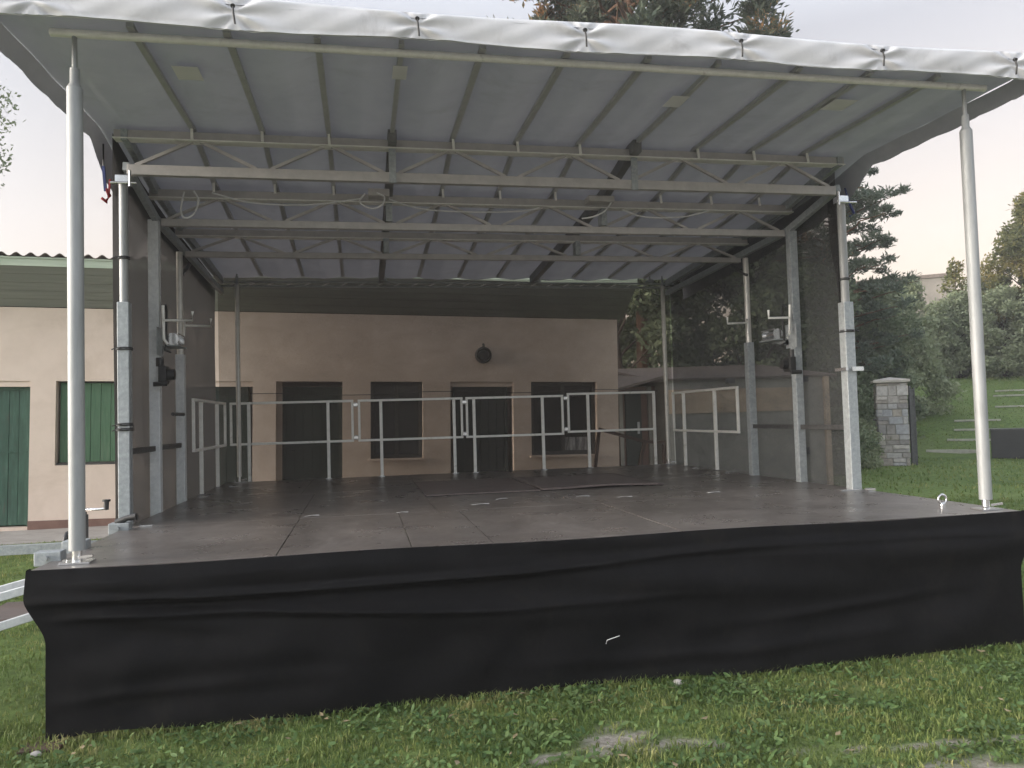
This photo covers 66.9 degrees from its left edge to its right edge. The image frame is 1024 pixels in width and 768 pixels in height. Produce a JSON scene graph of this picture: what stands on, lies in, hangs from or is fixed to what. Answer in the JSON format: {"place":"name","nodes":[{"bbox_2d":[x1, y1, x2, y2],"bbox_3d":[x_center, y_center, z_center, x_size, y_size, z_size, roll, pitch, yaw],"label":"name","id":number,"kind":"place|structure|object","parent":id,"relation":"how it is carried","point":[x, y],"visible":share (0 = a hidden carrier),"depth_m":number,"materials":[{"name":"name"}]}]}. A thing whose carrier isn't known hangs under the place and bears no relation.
{"place":"outdoors","nodes":[
{"label":"outdoors","id":0,"kind":"place"},
{"bbox_2d":[0,526,108,544],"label":"pavement","id":1,"kind":"structure","parent":0,"point":[32,536],"depth_m":10.36,"materials":[{"name":"concrete"}]},
{"bbox_2d":[0,366,1023,767],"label":"ground","id":2,"kind":"structure","parent":0,"point":[608,738],"depth_m":4.45,"materials":[{"name":"plant"}]},
{"bbox_2d":[0,85,24,185],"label":"broadleaf tree","id":3,"kind":"object","parent":2,"relation":"on","point":[4,163],"visible":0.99,"depth_m":19.77,"materials":[{"name":"green plant"}]},
{"bbox_2d":[0,579,32,630],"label":"folded stair","id":4,"kind":"object","parent":2,"relation":"on","point":[13,614],"visible":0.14,"depth_m":4.79,"materials":[{"name":"metal"}]},
{"bbox_2d":[30,751,41,757],"bbox_3d":[-2.521,1.961,4.107,0.058,0.034,0.050,-1,-2,-11],"label":"stone","id":5,"kind":"object","parent":2,"relation":"on","point":[35,753],"visible":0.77,"depth_m":4.09,"materials":[{"name":"white stone"}]},
{"bbox_2d":[16,736,66,754],"bbox_3d":[-2.571,1.985,4.274,0.210,0.020,0.210,-1,-2,-11],"label":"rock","id":6,"kind":"object","parent":2,"relation":"on","point":[43,747],"visible":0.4,"depth_m":4.21,"materials":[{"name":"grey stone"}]},
{"bbox_2d":[0,251,636,530],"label":"village building","id":7,"kind":"structure","parent":2,"relation":"on","point":[33,406],"depth_m":11.34,"materials":[{"name":"beige paint"}]},
{"bbox_2d":[0,387,29,525],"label":"door","id":8,"kind":"structure","parent":7,"relation":"in","point":[14,401],"depth_m":11.08,"materials":[{"name":"teal paint"}]},
{"bbox_2d":[216,387,248,484],"bbox_3d":[-4.503,1.039,11.694,1.000,1.990,0.078,0,-3,-13],"label":"door","id":9,"kind":"structure","parent":7,"relation":"in","point":[217,388],"depth_m":11.76,"materials":[{"name":"green paint"}]},
{"bbox_2d":[282,387,341,479],"bbox_3d":[-3.092,1.040,12.027,0.900,1.990,0.078,0,-3,-13],"label":"door","id":10,"kind":"structure","parent":7,"relation":"in","point":[321,414],"depth_m":12.05,"materials":[{"name":"green paint"}]},
{"bbox_2d":[371,382,424,460],"bbox_3d":[-1.826,0.585,12.283,0.880,1.238,0.190,0,-3,-13],"label":"window","id":11,"kind":"structure","parent":7,"relation":"in","point":[405,432],"depth_m":12.35,"materials":[{"name":"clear glass"}]},
{"bbox_2d":[220,389,654,395],"bbox_3d":[-0.947,0.136,12.366,7.006,0.099,0.012,-1,-2,-13],"label":"wire","id":12,"kind":"object","parent":7,"relation":"attached to","point":[435,391],"visible":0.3,"depth_m":12.34,"materials":[{"name":"black metal"}]},
{"bbox_2d":[452,387,507,472],"bbox_3d":[-0.511,1.042,12.637,0.900,1.990,0.078,0,-3,-13],"label":"door","id":13,"kind":"structure","parent":7,"relation":"in","point":[492,389],"depth_m":12.66,"materials":[{"name":"green paint"}]},
{"bbox_2d":[531,382,599,456],"bbox_3d":[0.860,0.587,12.917,1.200,1.238,0.190,0,-3,-13],"label":"window","id":14,"kind":"structure","parent":7,"relation":"in","point":[561,383],"depth_m":12.95,"materials":[{"name":"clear glass"}]},
{"bbox_2d":[0,0,1023,570],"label":"mobile stage","id":15,"kind":"object","parent":2,"relation":"on","point":[568,126],"visible":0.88,"depth_m":6.51,"materials":[{"name":"grey metal"}]},
{"bbox_2d":[101,144,110,202],"bbox_3d":[-3.398,-1.759,6.491,0.084,0.509,0.040,-1,-2,-11],"label":"rope tackle","id":16,"kind":"object","parent":15,"relation":"hanging from","point":[106,189],"visible":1,"depth_m":6.48,"materials":[{"name":"fabric"}]},
{"bbox_2d":[112,255,129,259],"bbox_3d":[-3.182,-1.029,6.329,0.093,0.028,0.131,-3,-3,22],"label":"black strap","id":17,"kind":"object","parent":15,"relation":"attached to","point":[122,257],"visible":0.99,"depth_m":6.31,"materials":[{"name":"fabric"}]},
{"bbox_2d":[111,347,133,350],"bbox_3d":[-3.161,-0.285,6.310,0.149,0.028,0.138,-1,-2,-11],"label":"black strap","id":18,"kind":"object","parent":15,"relation":"attached to","point":[123,348],"visible":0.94,"depth_m":6.26,"materials":[{"name":"fabric"}]},
{"bbox_2d":[112,428,133,431],"bbox_3d":[-3.141,0.369,6.282,0.151,0.028,0.144,-1,-2,-11],"label":"black strap","id":19,"kind":"object","parent":15,"relation":"attached to","point":[125,429],"visible":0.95,"depth_m":6.23,"materials":[{"name":"fabric"}]},
{"bbox_2d":[112,423,133,426],"bbox_3d":[-3.143,0.330,6.284,0.149,0.028,0.138,-1,-2,-11],"label":"black strap","id":20,"kind":"object","parent":15,"relation":"attached to","point":[125,424],"visible":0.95,"depth_m":6.23,"materials":[{"name":"fabric"}]},
{"bbox_2d":[112,133,215,523],"bbox_3d":[-3.684,-0.186,8.568,0.045,3.581,4.530,-1,-2,-11],"label":"net","id":21,"kind":"object","parent":15,"relation":"hanging from","point":[199,301],"visible":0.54,"depth_m":8.00,"materials":[{"name":"black fabric"}]},
{"bbox_2d":[180,191,198,218],"bbox_3d":[-2.923,-1.626,7.034,0.166,0.263,0.016,-1,-2,-11],"label":"white cable","id":22,"kind":"object","parent":15,"relation":"hanging from","point":[196,195],"visible":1,"depth_m":7.02,"materials":[{"name":"white plastic"}]},
{"bbox_2d":[192,398,226,494],"bbox_3d":[-3.679,0.749,9.487,0.080,1.091,2.020,-1,-2,-11],"label":"guard rail","id":23,"kind":"object","parent":15,"relation":"on","point":[202,448],"visible":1,"depth_m":8.91,"materials":[{"name":"metal"}]},
{"bbox_2d":[212,192,359,205],"bbox_3d":[-2.126,-1.750,7.375,1.373,0.100,0.072,-1,-2,-11],"label":"white cable","id":24,"kind":"object","parent":15,"relation":"hanging from","point":[285,204],"visible":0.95,"depth_m":7.39,"materials":[{"name":"white plastic"}]},
{"bbox_2d":[229,400,353,481],"bbox_3d":[-3.036,0.784,10.751,1.660,1.091,0.080,-1,-2,-11],"label":"guard rail","id":25,"kind":"object","parent":15,"relation":"on","point":[328,441],"visible":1,"depth_m":10.74,"materials":[{"name":"metal"}]},
{"bbox_2d":[359,192,384,208],"bbox_3d":[-1.321,-1.732,7.327,0.248,0.166,0.016,-1,-2,-11],"label":"white cable","id":26,"kind":"object","parent":15,"relation":"hanging from","point":[362,196],"visible":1,"depth_m":7.32,"materials":[{"name":"white plastic"}]},
{"bbox_2d":[358,397,463,475],"bbox_3d":[-1.433,0.751,11.071,1.490,1.091,0.080,-1,-2,-11],"label":"guard rail","id":27,"kind":"object","parent":15,"relation":"on","point":[453,437],"visible":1,"depth_m":11.07,"materials":[{"name":"metal"}]},
{"bbox_2d":[218,278,674,484],"bbox_3d":[-0.792,0.031,11.421,6.690,3.181,0.051,-1,-2,-11],"label":"net","id":28,"kind":"object","parent":15,"relation":"hanging from","point":[651,323],"visible":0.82,"depth_m":11.37,"materials":[{"name":"black fabric"}]},
{"bbox_2d":[389,199,539,212],"bbox_3d":[-0.466,-1.764,7.758,1.528,0.096,0.096,-1,-2,-15],"label":"white cable","id":29,"kind":"object","parent":15,"relation":"hanging from","point":[465,211],"visible":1,"depth_m":7.77,"materials":[{"name":"white plastic"}]},
{"bbox_2d":[465,395,563,472],"bbox_3d":[0.056,0.720,11.348,1.460,1.091,0.080,-1,-2,-11],"label":"guard rail","id":30,"kind":"object","parent":15,"relation":"on","point":[542,434],"visible":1,"depth_m":11.34,"materials":[{"name":"metal"}]},
{"bbox_2d":[23,510,1023,740],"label":"stage skirt","id":31,"kind":"object","parent":15,"relation":"hanging from","point":[168,645],"visible":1,"depth_m":4.80,"materials":[{"name":"black fabric"}]},
{"bbox_2d":[511,473,663,489],"bbox_3d":[0.819,1.134,9.156,1.350,0.028,1.750,-1,-2,-11],"label":"plywood sheet","id":32,"kind":"object","parent":15,"relation":"on","point":[555,482],"visible":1,"depth_m":8.96,"materials":[{"name":"wood"}]},
{"bbox_2d":[582,202,611,218],"bbox_3d":[0.857,-1.748,7.797,0.328,0.193,0.016,-1,-2,-11],"label":"white cable","id":33,"kind":"object","parent":15,"relation":"hanging from","point":[597,214],"visible":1,"depth_m":7.79,"materials":[{"name":"white plastic"}]},
{"bbox_2d":[566,391,658,467],"bbox_3d":[1.516,0.678,11.641,1.400,1.116,0.080,-1,-2,-11],"label":"guard rail","id":34,"kind":"object","parent":15,"relation":"on","point":[588,430],"visible":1,"depth_m":11.61,"materials":[{"name":"metal"}]},
{"bbox_2d":[622,209,708,218],"bbox_3d":[1.601,-1.768,8.063,0.954,0.100,0.016,-1,-2,-11],"label":"white cable","id":35,"kind":"object","parent":15,"relation":"hanging from","point":[665,217],"visible":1,"depth_m":8.05,"materials":[{"name":"white plastic"}]},
{"bbox_2d":[672,386,739,469],"bbox_3d":[2.643,0.619,10.708,0.080,1.091,2.080,-1,-2,-11],"label":"guard rail","id":36,"kind":"object","parent":15,"relation":"on","point":[715,431],"visible":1,"depth_m":10.34,"materials":[{"name":"metal"}]},
{"bbox_2d":[670,172,857,486],"bbox_3d":[2.932,-0.305,9.850,0.050,3.547,4.520,-1,-2,-11],"label":"net","id":37,"kind":"object","parent":15,"relation":"hanging from","point":[708,342],"visible":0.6,"depth_m":9.28,"materials":[{"name":"black fabric"}]},
{"bbox_2d":[839,277,854,280],"bbox_3d":[3.259,-1.022,7.567,0.101,0.028,0.135,0,-3,-40],"label":"black strap","id":38,"kind":"object","parent":15,"relation":"attached to","point":[848,278],"visible":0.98,"depth_m":7.54,"materials":[{"name":"fabric"}]},
{"bbox_2d":[839,329,858,332],"bbox_3d":[3.269,-0.512,7.556,0.155,0.028,0.150,-1,-2,-11],"label":"black strap","id":39,"kind":"object","parent":15,"relation":"attached to","point":[852,330],"visible":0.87,"depth_m":7.50,"materials":[{"name":"fabric"}]},
{"bbox_2d":[844,188,854,216],"bbox_3d":[3.446,-1.851,7.912,0.112,0.301,0.028,-1,-2,-11],"label":"rope tackle","id":40,"kind":"object","parent":15,"relation":"hanging from","point":[851,207],"visible":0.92,"depth_m":7.90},
{"bbox_2d":[0,644,1023,767],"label":"ground clover","id":41,"kind":"object","parent":2,"relation":"on","point":[575,761],"visible":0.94,"depth_m":4.26,"materials":[{"name":"green plant"}]},
{"bbox_2d":[71,650,1009,767],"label":"fallen leaves","id":42,"kind":"object","parent":2,"relation":"on","point":[514,735],"visible":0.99,"depth_m":4.17,"materials":[{"name":"brown plant"}]},
{"bbox_2d":[593,428,666,466],"bbox_3d":[1.878,1.451,12.499,1.315,1.524,0.060,-1,-2,-11],"label":"wooden handrail","id":43,"kind":"object","parent":2,"relation":"on","point":[613,432],"visible":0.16,"depth_m":12.50,"materials":[{"name":"brown wood"}]},
{"bbox_2d":[610,278,672,368],"bbox_3d":[2.328,-1.431,21.792,5.706,8.651,5.328,-3,-3,36],"label":"broadleaf tree","id":44,"kind":"object","parent":2,"relation":"on","point":[669,331],"visible":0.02,"depth_m":21.32,"materials":[{"name":"green plant"}]},
{"bbox_2d":[619,297,668,368],"bbox_3d":[3.420,-2.028,27.818,6.181,10.290,7.628,-4,-3,41],"label":"broadleaf tree","id":45,"kind":"object","parent":2,"relation":"on","point":[625,362],"depth_m":25.59,"materials":[{"name":"green plant"}]},
{"bbox_2d":[618,367,675,465],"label":"outbuilding","id":46,"kind":"structure","parent":2,"relation":"on","point":[644,395],"depth_m":16.44,"materials":[{"name":"brown paint"}]},
{"bbox_2d":[624,394,642,465],"bbox_3d":[2.591,1.183,16.440,0.350,1.950,0.058,-1,-2,-11],"label":"door","id":47,"kind":"structure","parent":46,"relation":"in","point":[631,427],"depth_m":16.43,"materials":[{"name":"green paint"}]},
{"bbox_2d":[647,292,672,366],"bbox_3d":[6.645,-1.146,22.186,5.988,7.869,5.969,-1,-2,-11],"label":"broadleaf tree","id":48,"kind":"object","parent":2,"relation":"on","point":[671,351],"depth_m":21.77,"materials":[{"name":"green plant"}]},
{"bbox_2d":[487,0,863,367],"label":"pine tree","id":49,"kind":"object","parent":2,"relation":"on","point":[664,13],"visible":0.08,"depth_m":21.61,"materials":[{"name":"green plant"}]},
{"bbox_2d":[673,679,681,685],"bbox_3d":[1.058,1.898,4.930,0.072,0.042,0.063,-1,-2,-11],"label":"stone","id":50,"kind":"object","parent":2,"relation":"on","point":[678,681],"visible":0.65,"depth_m":4.91,"materials":[{"name":"white stone"}]},
{"bbox_2d":[849,280,876,425],"bbox_3d":[9.264,-0.847,25.020,4.916,7.678,5.698,-4,-3,41],"label":"broadleaf tree","id":51,"kind":"object","parent":2,"relation":"on","point":[865,405],"visible":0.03,"depth_m":24.38,"materials":[{"name":"green plant"}]},
{"bbox_2d":[854,312,878,443],"bbox_3d":[11.129,-0.733,27.579,4.772,7.637,4.565,-3,-3,23],"label":"bush","id":52,"kind":"object","parent":2,"relation":"on","point":[861,329],"visible":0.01,"depth_m":27.11,"materials":[{"name":"green plant"}]},
{"bbox_2d":[860,419,875,460],"bbox_3d":[11.618,1.928,24.848,1.736,1.656,2.122,-1,-2,-11],"label":"shrub","id":53,"kind":"object","parent":2,"relation":"on","point":[871,423],"visible":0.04,"depth_m":24.63,"materials":[{"name":"green plant"}]},
{"bbox_2d":[859,424,879,459],"bbox_3d":[8.238,1.585,20.738,2.502,2.191,2.494,1,-3,-42],"label":"shrub","id":54,"kind":"object","parent":2,"relation":"on","point":[867,445],"visible":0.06,"depth_m":20.45,"materials":[{"name":"green plant"}]},
{"bbox_2d":[859,417,890,468],"bbox_3d":[9.653,1.764,22.533,2.320,1.902,2.686,-4,-3,38],"label":"shrub","id":55,"kind":"object","parent":2,"relation":"on","point":[873,461],"visible":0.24,"depth_m":22.14,"materials":[{"name":"green plant"}]},
{"bbox_2d":[838,166,925,378],"bbox_3d":[11.557,-3.320,27.383,6.274,12.358,6.683,-1,-2,-11],"label":"pine tree","id":56,"kind":"object","parent":2,"relation":"on","point":[871,203],"visible":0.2,"depth_m":26.37,"materials":[{"name":"green plant"}]},
{"bbox_2d":[851,276,928,438],"bbox_3d":[13.075,-0.570,27.939,3.417,6.714,4.797,-3,-3,22],"label":"bush","id":57,"kind":"object","parent":2,"relation":"on","point":[892,325],"visible":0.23,"depth_m":27.42,"materials":[{"name":"green plant"}]},
{"bbox_2d":[870,377,910,465],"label":"stone pillar","id":58,"kind":"structure","parent":2,"relation":"on","point":[890,406],"depth_m":22.43,"materials":[{"name":"stone"}]},
{"bbox_2d":[908,386,917,464],"bbox_3d":[11.618,1.203,22.477,0.180,2.300,0.060,-1,-2,-11],"label":"gate leaf","id":59,"kind":"object","parent":58,"relation":"attached to","point":[912,426],"visible":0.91,"depth_m":22.45,"materials":[{"name":"metal"}]},
{"bbox_2d":[856,273,954,359],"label":"building","id":60,"kind":"structure","parent":2,"relation":"on","point":[930,282],"depth_m":57.92,"materials":[{"name":"paint"}]},
{"bbox_2d":[855,286,966,415],"bbox_3d":[15.768,-1.048,31.531,4.649,6.199,4.288,0,-3,-30],"label":"bush","id":61,"kind":"object","parent":2,"relation":"on","point":[930,374],"visible":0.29,"depth_m":30.44,"materials":[{"name":"green plant"}]},
{"bbox_2d":[898,280,956,378],"bbox_3d":[19.864,-2.368,38.794,4.228,5.993,4.655,-1,-2,-11],"label":"bush","id":62,"kind":"object","parent":2,"relation":"on","point":[938,311],"visible":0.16,"depth_m":37.50,"materials":[{"name":"green plant"}]},
{"bbox_2d":[926,450,975,453],"bbox_3d":[14.697,2.254,25.612,1.800,0.166,0.250,-3,-3,30],"label":"seating step","id":63,"kind":"object","parent":2,"relation":"on","point":[956,451],"visible":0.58,"depth_m":25.55,"materials":[{"name":"grey concrete"}]},
{"bbox_2d":[936,257,966,296],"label":"broadleaf tree","id":64,"kind":"object","parent":2,"relation":"on","point":[949,277],"visible":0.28,"depth_m":40.31,"materials":[{"name":"green plant"}]},
{"bbox_2d":[954,429,974,430],"bbox_3d":[16.715,1.637,27.919,1.399,0.067,0.250,-3,-3,30],"label":"seating step","id":65,"kind":"object","parent":2,"relation":"on","point":[964,429],"visible":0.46,"depth_m":28.00,"materials":[{"name":"grey stone"}]},
{"bbox_2d":[947,439,990,440],"bbox_3d":[15.799,1.929,26.827,1.299,0.066,0.250,-3,-3,30],"label":"seating step","id":66,"kind":"object","parent":2,"relation":"on","point":[963,439],"visible":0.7,"depth_m":26.81,"materials":[{"name":"grey stone"}]},
{"bbox_2d":[926,290,1012,378],"bbox_3d":[21.867,-2.191,38.312,3.608,5.007,4.760,-1,-2,-11],"label":"bush","id":67,"kind":"object","parent":2,"relation":"on","point":[958,304],"visible":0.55,"depth_m":37.30,"materials":[{"name":"green plant"}]},
{"bbox_2d":[957,274,990,372],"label":"bush","id":68,"kind":"object","parent":2,"relation":"on","point":[983,288],"visible":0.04,"depth_m":40.73,"materials":[{"name":"green plant"}]},
{"bbox_2d":[954,419,1000,421],"bbox_3d":[17.458,1.360,29.111,1.499,0.064,0.250,-3,-3,30],"label":"seating step","id":69,"kind":"object","parent":2,"relation":"on","point":[974,420],"visible":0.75,"depth_m":29.08,"materials":[{"name":"grey concrete"}]},
{"bbox_2d":[954,283,1023,377],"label":"bush","id":70,"kind":"object","parent":2,"relation":"on","point":[1002,299],"visible":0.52,"depth_m":36.53,"materials":[{"name":"green plant"}]},
{"bbox_2d":[980,191,1023,353],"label":"broadleaf tree","id":71,"kind":"object","parent":2,"relation":"on","point":[1011,249],"visible":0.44,"depth_m":37.66,"materials":[{"name":"green plant"}]},
{"bbox_2d":[989,428,1023,458],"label":"black box","id":72,"kind":"object","parent":2,"relation":"on","point":[1007,443],"visible":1,"depth_m":23.81,"materials":[{"name":"metal"}]},
{"bbox_2d":[993,394,1023,396],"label":"seating step","id":73,"kind":"object","parent":2,"relation":"on","point":[1009,395],"visible":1,"depth_m":32.00,"materials":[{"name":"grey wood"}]},
{"bbox_2d":[994,284,1023,376],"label":"bush","id":74,"kind":"object","parent":2,"relation":"on","point":[1013,366],"visible":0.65,"depth_m":35.97,"materials":[{"name":"green plant"}]},
{"bbox_2d":[995,389,1023,391],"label":"seating step","id":75,"kind":"object","parent":2,"relation":"on","point":[1010,390],"visible":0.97,"depth_m":32.82,"materials":[{"name":"grey concrete"}]},
{"bbox_2d":[995,405,1023,406],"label":"seating step","id":76,"kind":"object","parent":2,"relation":"on","point":[1011,406],"visible":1,"depth_m":30.30,"materials":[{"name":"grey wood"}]},
{"bbox_2d":[0,0,1023,363],"label":"sky","id":77,"kind":"structure","parent":0,"point":[929,232],"materials":[{"name":"white"}]}
]}

